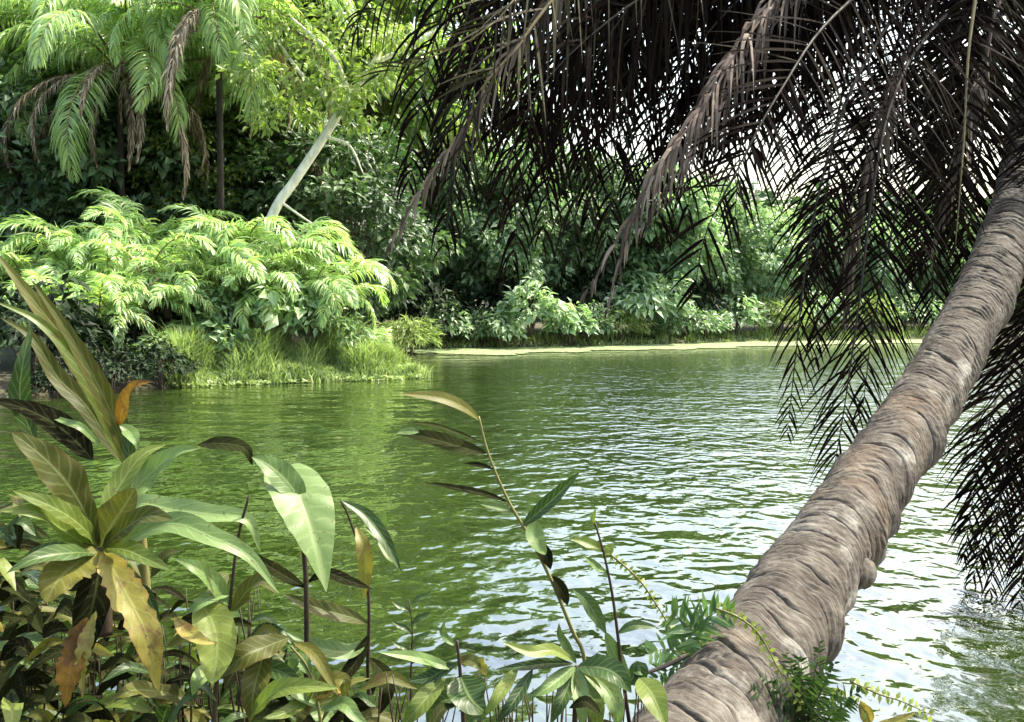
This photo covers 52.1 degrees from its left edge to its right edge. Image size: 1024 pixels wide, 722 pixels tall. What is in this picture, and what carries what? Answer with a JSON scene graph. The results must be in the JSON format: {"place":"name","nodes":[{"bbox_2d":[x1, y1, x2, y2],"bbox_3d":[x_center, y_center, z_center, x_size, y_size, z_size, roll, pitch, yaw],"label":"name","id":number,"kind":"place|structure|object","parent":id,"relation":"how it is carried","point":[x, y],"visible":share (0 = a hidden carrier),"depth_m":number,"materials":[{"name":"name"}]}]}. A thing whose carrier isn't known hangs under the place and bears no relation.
{"place":"outdoors","nodes":[
{"label":"outdoors","id":0,"kind":"place"},
{"bbox_2d":[0,340,1023,721],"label":"water","id":1,"kind":"structure","parent":0,"point":[690,468],"depth_m":13.20,"materials":[{"name":"liquid"}]},
{"bbox_2d":[170,371,428,387],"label":"floating weeds","id":2,"kind":"object","parent":1,"relation":"on","point":[234,382],"visible":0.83,"depth_m":33.64,"materials":[{"name":"green plant"}]},
{"bbox_2d":[0,300,1023,397],"bbox_3d":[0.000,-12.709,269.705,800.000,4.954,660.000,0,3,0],"label":"ground","id":3,"kind":"structure","parent":0,"point":[7,359],"depth_m":61.17,"materials":[{"name":"plant"}]},
{"bbox_2d":[0,2,57,147],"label":"broadleaf tree","id":4,"kind":"object","parent":3,"relation":"on","point":[15,6],"visible":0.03,"depth_m":50.61,"materials":[{"name":"green plant"}]},
{"bbox_2d":[5,352,76,396],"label":"shrub","id":5,"kind":"object","parent":3,"relation":"on","point":[42,376],"visible":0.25,"depth_m":28.51,"materials":[{"name":"green plant"}]},
{"bbox_2d":[0,265,107,362],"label":"palm bush","id":6,"kind":"object","parent":3,"relation":"on","point":[32,274],"visible":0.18,"depth_m":32.97,"materials":[{"name":"green plant"}]},
{"bbox_2d":[0,268,113,372],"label":"shrub","id":7,"kind":"object","parent":3,"relation":"on","point":[83,329],"visible":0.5,"depth_m":30.73,"materials":[{"name":"green plant"}]},
{"bbox_2d":[0,54,116,198],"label":"palm tree","id":8,"kind":"object","parent":3,"relation":"on","point":[17,124],"visible":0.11,"depth_m":44.17,"materials":[{"name":"green plant"}]},
{"bbox_2d":[0,209,131,287],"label":"palm bush","id":9,"kind":"object","parent":3,"relation":"on","point":[56,249],"visible":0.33,"depth_m":35.86,"materials":[{"name":"green plant"}]},
{"bbox_2d":[0,220,132,351],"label":"palm bush","id":10,"kind":"object","parent":3,"relation":"on","point":[13,258],"visible":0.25,"depth_m":35.51,"materials":[{"name":"green plant"}]},
{"bbox_2d":[0,64,140,230],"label":"broadleaf tree","id":11,"kind":"object","parent":3,"relation":"on","point":[3,174],"visible":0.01,"depth_m":46.06,"materials":[{"name":"green plant"}]},
{"bbox_2d":[2,280,145,357],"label":"palm bush","id":12,"kind":"object","parent":3,"relation":"on","point":[13,286],"visible":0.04,"depth_m":33.50,"materials":[{"name":"green plant"}]},
{"bbox_2d":[0,256,151,588],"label":"strap plant","id":13,"kind":"object","parent":3,"relation":"on","point":[90,397],"visible":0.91,"depth_m":3.75,"materials":[{"name":"plant"}]},
{"bbox_2d":[0,0,161,138],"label":"palm tree","id":14,"kind":"object","parent":3,"relation":"on","point":[34,9],"visible":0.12,"depth_m":46.57,"materials":[{"name":"green plant"}]},
{"bbox_2d":[31,310,134,354],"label":"shrub","id":15,"kind":"object","parent":3,"relation":"on","point":[110,337],"visible":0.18,"depth_m":32.73,"materials":[{"name":"green plant"}]},
{"bbox_2d":[0,48,167,289],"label":"broadleaf tree","id":16,"kind":"object","parent":3,"relation":"on","point":[11,208],"visible":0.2,"depth_m":43.81,"materials":[{"name":"green plant"}]},
{"bbox_2d":[28,264,196,361],"bbox_3d":[-12.922,-1.482,34.495,4.974,3.484,5.840,0,3,0],"label":"palm bush","id":17,"kind":"object","parent":3,"relation":"on","point":[101,283],"visible":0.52,"depth_m":33.60,"materials":[{"name":"green plant"}]},
{"bbox_2d":[68,339,158,390],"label":"shrub","id":18,"kind":"object","parent":3,"relation":"on","point":[112,367],"visible":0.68,"depth_m":30.44,"materials":[{"name":"green plant"}]},
{"bbox_2d":[0,0,247,213],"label":"palm tree","id":19,"kind":"object","parent":3,"relation":"on","point":[47,40],"visible":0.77,"depth_m":41.99,"materials":[{"name":"green plant"}]},
{"bbox_2d":[4,72,253,336],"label":"broadleaf tree","id":20,"kind":"object","parent":3,"relation":"on","point":[103,150],"visible":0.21,"depth_m":44.70,"materials":[{"name":"green plant"}]},
{"bbox_2d":[0,47,273,304],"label":"broadleaf tree","id":21,"kind":"object","parent":3,"relation":"on","point":[106,182],"visible":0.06,"depth_m":45.14,"materials":[{"name":"green plant"}]},
{"bbox_2d":[83,269,192,355],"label":"shrub","id":22,"kind":"object","parent":3,"relation":"on","point":[131,330],"visible":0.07,"depth_m":35.36,"materials":[{"name":"green plant"}]},
{"bbox_2d":[1,432,278,706],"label":"rosette plant","id":23,"kind":"object","parent":3,"relation":"on","point":[105,537],"visible":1,"depth_m":3.20,"materials":[{"name":"plant"}]},
{"bbox_2d":[69,186,212,350],"bbox_3d":[-13.911,-3.315,38.326,5.577,6.310,5.622,2,4,34],"label":"palm bush","id":24,"kind":"object","parent":3,"relation":"on","point":[112,209],"visible":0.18,"depth_m":37.20,"materials":[{"name":"green plant"}]},
{"bbox_2d":[66,230,221,343],"bbox_3d":[-12.223,-2.127,35.779,5.647,4.558,4.191,-2,3,-27],"label":"palm bush","id":25,"kind":"object","parent":3,"relation":"on","point":[111,247],"visible":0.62,"depth_m":35.24,"materials":[{"name":"green plant"}]},
{"bbox_2d":[75,254,234,329],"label":"palm bush","id":26,"kind":"object","parent":3,"relation":"on","point":[172,288],"visible":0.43,"depth_m":34.84,"materials":[{"name":"green plant"}]},
{"bbox_2d":[128,330,182,357],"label":"shrub","id":27,"kind":"object","parent":3,"relation":"on","point":[144,337],"visible":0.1,"depth_m":33.58,"materials":[{"name":"green plant"}]},
{"bbox_2d":[68,186,249,276],"bbox_3d":[-13.056,-3.313,39.461,6.969,6.161,6.117,-1,3,-22],"label":"palm bush","id":28,"kind":"object","parent":3,"relation":"on","point":[144,236],"visible":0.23,"depth_m":38.16,"materials":[{"name":"green plant"}]},
{"bbox_2d":[116,334,202,387],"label":"shrub","id":29,"kind":"object","parent":3,"relation":"on","point":[155,350],"visible":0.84,"depth_m":31.57,"materials":[{"name":"green plant"}]},
{"bbox_2d":[58,0,292,319],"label":"palm tree","id":30,"kind":"object","parent":3,"relation":"on","point":[160,28],"visible":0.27,"depth_m":42.65,"materials":[{"name":"green plant"}]},
{"bbox_2d":[117,76,262,230],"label":"broadleaf tree","id":31,"kind":"object","parent":3,"relation":"on","point":[199,111],"visible":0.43,"depth_m":46.11,"materials":[{"name":"green plant"}]},
{"bbox_2d":[128,287,254,336],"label":"shrub","id":32,"kind":"object","parent":3,"relation":"on","point":[180,315],"visible":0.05,"depth_m":36.62,"materials":[{"name":"green plant"}]},
{"bbox_2d":[155,303,244,346],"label":"shrub","id":33,"kind":"object","parent":3,"relation":"on","point":[210,325],"visible":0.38,"depth_m":34.93,"materials":[{"name":"green plant"}]},
{"bbox_2d":[135,239,266,333],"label":"palm bush","id":34,"kind":"object","parent":3,"relation":"on","point":[196,270],"visible":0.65,"depth_m":35.29,"materials":[{"name":"green plant"}]},
{"bbox_2d":[64,0,358,298],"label":"palm tree","id":35,"kind":"object","parent":3,"relation":"on","point":[219,31],"visible":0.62,"depth_m":40.31,"materials":[{"name":"green plant"}]},
{"bbox_2d":[111,495,338,721],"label":"broad leaf plant","id":36,"kind":"object","parent":3,"relation":"on","point":[211,632],"visible":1,"depth_m":3.25,"materials":[{"name":"plant"}]},
{"bbox_2d":[193,259,275,330],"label":"shrub","id":37,"kind":"object","parent":3,"relation":"on","point":[216,295],"visible":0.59,"depth_m":35.45,"materials":[{"name":"green plant"}]},
{"bbox_2d":[134,72,335,329],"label":"broadleaf tree","id":38,"kind":"object","parent":3,"relation":"on","point":[225,87],"visible":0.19,"depth_m":46.35,"materials":[{"name":"green plant"}]},
{"bbox_2d":[208,322,278,360],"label":"shrub","id":39,"kind":"object","parent":3,"relation":"on","point":[237,336],"visible":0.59,"depth_m":34.38,"materials":[{"name":"green plant"}]},
{"bbox_2d":[129,72,375,325],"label":"broadleaf tree","id":40,"kind":"object","parent":3,"relation":"on","point":[231,111],"visible":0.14,"depth_m":46.40,"materials":[{"name":"green plant"}]},
{"bbox_2d":[150,203,357,296],"bbox_3d":[-9.559,-2.917,38.059,6.526,5.702,6.372,-3,4,-41],"label":"palm bush","id":41,"kind":"object","parent":3,"relation":"on","point":[213,224],"visible":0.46,"depth_m":36.70,"materials":[{"name":"green plant"}]},
{"bbox_2d":[225,265,325,332],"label":"shrub","id":42,"kind":"object","parent":3,"relation":"on","point":[273,299],"visible":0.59,"depth_m":35.37,"materials":[{"name":"green plant"}]},
{"bbox_2d":[208,244,350,327],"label":"palm bush","id":43,"kind":"object","parent":3,"relation":"on","point":[272,272],"visible":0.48,"depth_m":35.72,"materials":[{"name":"green plant"}]},
{"bbox_2d":[198,216,368,341],"bbox_3d":[-8.161,-2.619,37.992,6.396,5.303,4.850,0,3,0],"label":"palm bush","id":44,"kind":"object","parent":3,"relation":"on","point":[304,240],"visible":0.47,"depth_m":37.09,"materials":[{"name":"green plant"}]},
{"bbox_2d":[198,436,371,721],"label":"taro plant","id":45,"kind":"object","parent":3,"relation":"on","point":[301,495],"visible":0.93,"depth_m":3.52,"materials":[{"name":"plant"}]},
{"bbox_2d":[140,312,434,386],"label":"grass","id":46,"kind":"structure","parent":3,"relation":"on","point":[270,358],"depth_m":34.71,"materials":[{"name":"plant"}]},
{"bbox_2d":[178,0,413,332],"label":"broadleaf tree","id":47,"kind":"object","parent":3,"relation":"on","point":[347,42],"visible":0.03,"depth_m":52.44,"materials":[{"name":"green plant"}]},
{"bbox_2d":[228,249,395,335],"bbox_3d":[-7.099,-1.866,36.989,6.117,4.166,4.901,0,3,0],"label":"palm bush","id":48,"kind":"object","parent":3,"relation":"on","point":[329,284],"visible":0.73,"depth_m":35.72,"materials":[{"name":"green plant"}]},
{"bbox_2d":[263,646,366,721],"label":"leafy plant","id":49,"kind":"object","parent":3,"relation":"on","point":[299,702],"visible":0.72,"depth_m":3.45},
{"bbox_2d":[278,273,352,342],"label":"shrub","id":50,"kind":"object","parent":3,"relation":"on","point":[303,321],"visible":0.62,"depth_m":35.80,"materials":[{"name":"green plant"}]},
{"bbox_2d":[0,495,645,721],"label":"undergrowth","id":51,"kind":"object","parent":3,"relation":"on","point":[29,684],"visible":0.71,"depth_m":3.64,"materials":[{"name":"plant"}]},
{"bbox_2d":[214,0,461,236],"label":"leaning tree","id":52,"kind":"object","parent":3,"relation":"on","point":[348,100],"visible":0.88,"depth_m":40.25,"materials":[{"name":"green plant"}]},
{"bbox_2d":[283,500,405,713],"bbox_3d":[-0.616,1.006,3.899,0.456,0.962,0.141,0,3,0],"label":"narrow leaf plant","id":53,"kind":"object","parent":3,"relation":"on","point":[355,654],"visible":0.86,"depth_m":3.88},
{"bbox_2d":[226,101,465,337],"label":"broadleaf tree","id":54,"kind":"object","parent":3,"relation":"on","point":[373,202],"visible":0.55,"depth_m":46.18,"materials":[{"name":"green plant"}]},
{"bbox_2d":[299,321,397,356],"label":"palm bush","id":55,"kind":"object","parent":3,"relation":"on","point":[388,338],"visible":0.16,"depth_m":37.51,"materials":[{"name":"green plant"}]},
{"bbox_2d":[318,307,380,351],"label":"shrub","id":56,"kind":"object","parent":3,"relation":"on","point":[354,332],"visible":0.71,"depth_m":36.42,"materials":[{"name":"green plant"}]},
{"bbox_2d":[238,0,483,221],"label":"broadleaf tree","id":57,"kind":"object","parent":3,"relation":"on","point":[409,133],"visible":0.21,"depth_m":55.87,"materials":[{"name":"green plant"}]},
{"bbox_2d":[367,310,446,353],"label":"bush","id":58,"kind":"object","parent":3,"relation":"on","point":[417,335],"visible":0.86,"depth_m":54.24,"materials":[{"name":"green plant"}]},
{"bbox_2d":[392,592,430,700],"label":"thin sprig","id":59,"kind":"object","parent":3,"relation":"on","point":[416,619],"visible":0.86,"depth_m":4.06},
{"bbox_2d":[315,0,515,331],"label":"broadleaf tree","id":60,"kind":"object","parent":3,"relation":"on","point":[385,108],"visible":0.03,"depth_m":61.68,"materials":[{"name":"green plant"}]},
{"bbox_2d":[369,260,483,336],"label":"bush","id":61,"kind":"object","parent":3,"relation":"on","point":[438,290],"visible":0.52,"depth_m":58.76,"materials":[{"name":"green plant"}]},
{"bbox_2d":[363,129,539,331],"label":"shore tree","id":62,"kind":"object","parent":3,"relation":"on","point":[444,189],"visible":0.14,"depth_m":63.12,"materials":[{"name":"green plant"}]},
{"bbox_2d":[380,621,532,721],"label":"leaf plant","id":63,"kind":"object","parent":3,"relation":"on","point":[464,694],"visible":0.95,"depth_m":3.51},
{"bbox_2d":[380,29,569,209],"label":"broadleaf tree","id":64,"kind":"object","parent":3,"relation":"on","point":[536,103],"visible":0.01,"depth_m":69.91,"materials":[{"name":"green plant"}]},
{"bbox_2d":[396,391,590,721],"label":"lance leaf plant","id":65,"kind":"object","parent":3,"relation":"on","point":[533,530],"visible":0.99,"depth_m":4.30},
{"bbox_2d":[468,305,528,347],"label":"bush","id":66,"kind":"object","parent":3,"relation":"on","point":[498,331],"visible":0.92,"depth_m":58.91,"materials":[{"name":"green plant"}]},
{"bbox_2d":[424,149,573,303],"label":"shore tree","id":67,"kind":"object","parent":3,"relation":"on","point":[491,258],"visible":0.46,"depth_m":62.02,"materials":[{"name":"green plant"}]},
{"bbox_2d":[453,264,554,324],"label":"bush","id":68,"kind":"object","parent":3,"relation":"on","point":[489,295],"visible":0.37,"depth_m":62.11,"materials":[{"name":"green plant"}]},
{"bbox_2d":[3,100,1023,330],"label":"forest","id":69,"kind":"object","parent":3,"relation":"on","point":[759,195],"visible":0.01,"depth_m":93.91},
{"bbox_2d":[489,272,582,336],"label":"bush","id":70,"kind":"object","parent":3,"relation":"on","point":[541,311],"visible":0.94,"depth_m":59.42,"materials":[{"name":"green plant"}]},
{"bbox_2d":[473,143,624,330],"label":"shore tree","id":71,"kind":"object","parent":3,"relation":"on","point":[551,279],"visible":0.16,"depth_m":65.71,"materials":[{"name":"green plant"}]},
{"bbox_2d":[540,297,598,344],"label":"bush","id":72,"kind":"object","parent":3,"relation":"on","point":[554,325],"visible":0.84,"depth_m":60.86,"materials":[{"name":"green plant"}]},
{"bbox_2d":[517,259,622,332],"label":"bush","id":73,"kind":"object","parent":3,"relation":"on","point":[573,293],"visible":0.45,"depth_m":65.67,"materials":[{"name":"green plant"}]},
{"bbox_2d":[495,624,667,721],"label":"leafy plant","id":74,"kind":"object","parent":3,"relation":"on","point":[599,679],"visible":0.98,"depth_m":3.58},
{"bbox_2d":[534,151,681,319],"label":"shore tree","id":75,"kind":"object","parent":3,"relation":"on","point":[634,257],"visible":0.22,"depth_m":66.81,"materials":[{"name":"green plant"}]},
{"bbox_2d":[571,508,657,721],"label":"stalk plant","id":76,"kind":"object","parent":3,"relation":"on","point":[593,611],"visible":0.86,"depth_m":4.06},
{"bbox_2d":[366,316,933,352],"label":"grass","id":77,"kind":"structure","parent":3,"relation":"on","point":[693,335],"depth_m":65.98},
{"bbox_2d":[601,262,699,333],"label":"bush","id":78,"kind":"object","parent":3,"relation":"on","point":[637,301],"visible":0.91,"depth_m":64.31,"materials":[{"name":"green plant"}]},
{"bbox_2d":[584,161,731,334],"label":"shore tree","id":79,"kind":"object","parent":3,"relation":"on","point":[677,250],"visible":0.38,"depth_m":66.80,"materials":[{"name":"green plant"}]},
{"bbox_2d":[635,311,685,338],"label":"bush","id":80,"kind":"object","parent":3,"relation":"on","point":[674,326],"visible":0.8,"depth_m":65.92,"materials":[{"name":"green plant"}]},
{"bbox_2d":[337,0,1023,721],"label":"leaning palm","id":81,"kind":"object","parent":3,"relation":"on","point":[813,570],"visible":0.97,"depth_m":8.05,"materials":[{"name":"brown plant"}]},
{"bbox_2d":[602,551,681,646],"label":"vine","id":82,"kind":"object","parent":81,"relation":"attached to","point":[622,565],"visible":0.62,"depth_m":4.46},
{"bbox_2d":[648,642,708,673],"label":"fallen twig","id":83,"kind":"object","parent":81,"relation":"attached to","point":[673,661],"visible":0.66,"depth_m":4.33,"materials":[{"name":"wood"}]},
{"bbox_2d":[641,590,736,684],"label":"fern","id":84,"kind":"object","parent":81,"relation":"attached to","point":[697,625],"visible":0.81,"depth_m":4.36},
{"bbox_2d":[716,602,804,711],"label":"vine","id":85,"kind":"object","parent":81,"relation":"attached to","point":[761,642],"visible":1,"depth_m":4.26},
{"bbox_2d":[747,640,865,721],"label":"fern","id":86,"kind":"object","parent":81,"relation":"attached to","point":[810,698],"visible":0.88,"depth_m":4.18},
{"bbox_2d":[814,682,870,721],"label":"vine","id":87,"kind":"object","parent":86,"relation":"hanging from","point":[865,715],"visible":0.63,"depth_m":4.28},
{"bbox_2d":[650,273,752,331],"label":"bush","id":88,"kind":"object","parent":3,"relation":"on","point":[715,305],"visible":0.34,"depth_m":70.39,"materials":[{"name":"green plant"}]},
{"bbox_2d":[686,306,733,337],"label":"bush","id":89,"kind":"object","parent":3,"relation":"on","point":[724,326],"visible":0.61,"depth_m":68.48,"materials":[{"name":"green plant"}]},
{"bbox_2d":[661,173,772,307],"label":"shore tree","id":90,"kind":"object","parent":3,"relation":"on","point":[734,273],"visible":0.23,"depth_m":71.75,"materials":[{"name":"green plant"}]},
{"bbox_2d":[704,287,772,334],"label":"bush","id":91,"kind":"object","parent":3,"relation":"on","point":[747,315],"visible":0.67,"depth_m":70.21,"materials":[{"name":"green plant"}]},
{"bbox_2d":[719,205,813,329],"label":"shore tree","id":92,"kind":"object","parent":3,"relation":"on","point":[759,283],"visible":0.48,"depth_m":74.11,"materials":[{"name":"green plant"}]},
{"bbox_2d":[780,285,852,329],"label":"bush","id":93,"kind":"object","parent":3,"relation":"on","point":[822,300],"visible":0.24,"depth_m":73.33,"materials":[{"name":"green plant"}]},
{"bbox_2d":[766,200,873,325],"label":"shore tree","id":94,"kind":"object","parent":3,"relation":"on","point":[833,228],"visible":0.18,"depth_m":77.30,"materials":[{"name":"green plant"}]},
{"bbox_2d":[833,290,906,332],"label":"bush","id":95,"kind":"object","parent":3,"relation":"on","point":[881,319],"visible":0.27,"depth_m":74.29,"materials":[{"name":"green plant"}]},
{"bbox_2d":[829,217,923,327],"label":"shore tree","id":96,"kind":"object","parent":3,"relation":"on","point":[887,285],"visible":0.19,"depth_m":77.55,"materials":[{"name":"green plant"}]},
{"bbox_2d":[859,700,916,721],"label":"orange leaf plant","id":97,"kind":"object","parent":3,"relation":"on","point":[901,718],"visible":0.99,"depth_m":4.28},
{"bbox_2d":[875,285,943,330],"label":"bush","id":98,"kind":"object","parent":3,"relation":"on","point":[904,317],"visible":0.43,"depth_m":76.52,"materials":[{"name":"green plant"}]},
{"bbox_2d":[884,208,974,325],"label":"shore tree","id":99,"kind":"object","parent":3,"relation":"on","point":[918,283],"visible":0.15,"depth_m":80.78,"materials":[{"name":"green plant"}]},
{"bbox_2d":[399,339,922,354],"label":"shore","id":100,"kind":"structure","parent":0,"point":[505,351],"depth_m":60.54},
{"bbox_2d":[405,297,479,346],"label":"bush","id":101,"kind":"object","parent":100,"relation":"on","point":[459,326],"visible":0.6,"depth_m":57.63,"materials":[{"name":"green plant"}]},
{"bbox_2d":[459,307,517,344],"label":"bush","id":102,"kind":"object","parent":100,"relation":"on","point":[484,326],"visible":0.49,"depth_m":59.15,"materials":[{"name":"green plant"}]},
{"bbox_2d":[545,300,616,342],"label":"bush","id":103,"kind":"object","parent":100,"relation":"on","point":[601,322],"visible":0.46,"depth_m":62.21,"materials":[{"name":"green plant"}]},
{"bbox_2d":[597,306,658,340],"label":"bush","id":104,"kind":"object","parent":100,"relation":"on","point":[625,321],"visible":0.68,"depth_m":63.69,"materials":[{"name":"green plant"}]},
{"bbox_2d":[660,303,722,337],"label":"bush","id":105,"kind":"object","parent":100,"relation":"on","point":[699,317],"visible":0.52,"depth_m":66.98,"materials":[{"name":"green plant"}]},
{"bbox_2d":[742,296,820,335],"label":"bush","id":106,"kind":"object","parent":100,"relation":"on","point":[776,307],"visible":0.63,"depth_m":71.63,"materials":[{"name":"green plant"}]},
{"bbox_2d":[331,0,1023,299],"label":"sky","id":107,"kind":"structure","parent":0,"point":[752,175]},
{"bbox_2d":[849,678,934,721],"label":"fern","id":108,"kind":"object","parent":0,"point":[887,693],"visible":0.99,"depth_m":4.38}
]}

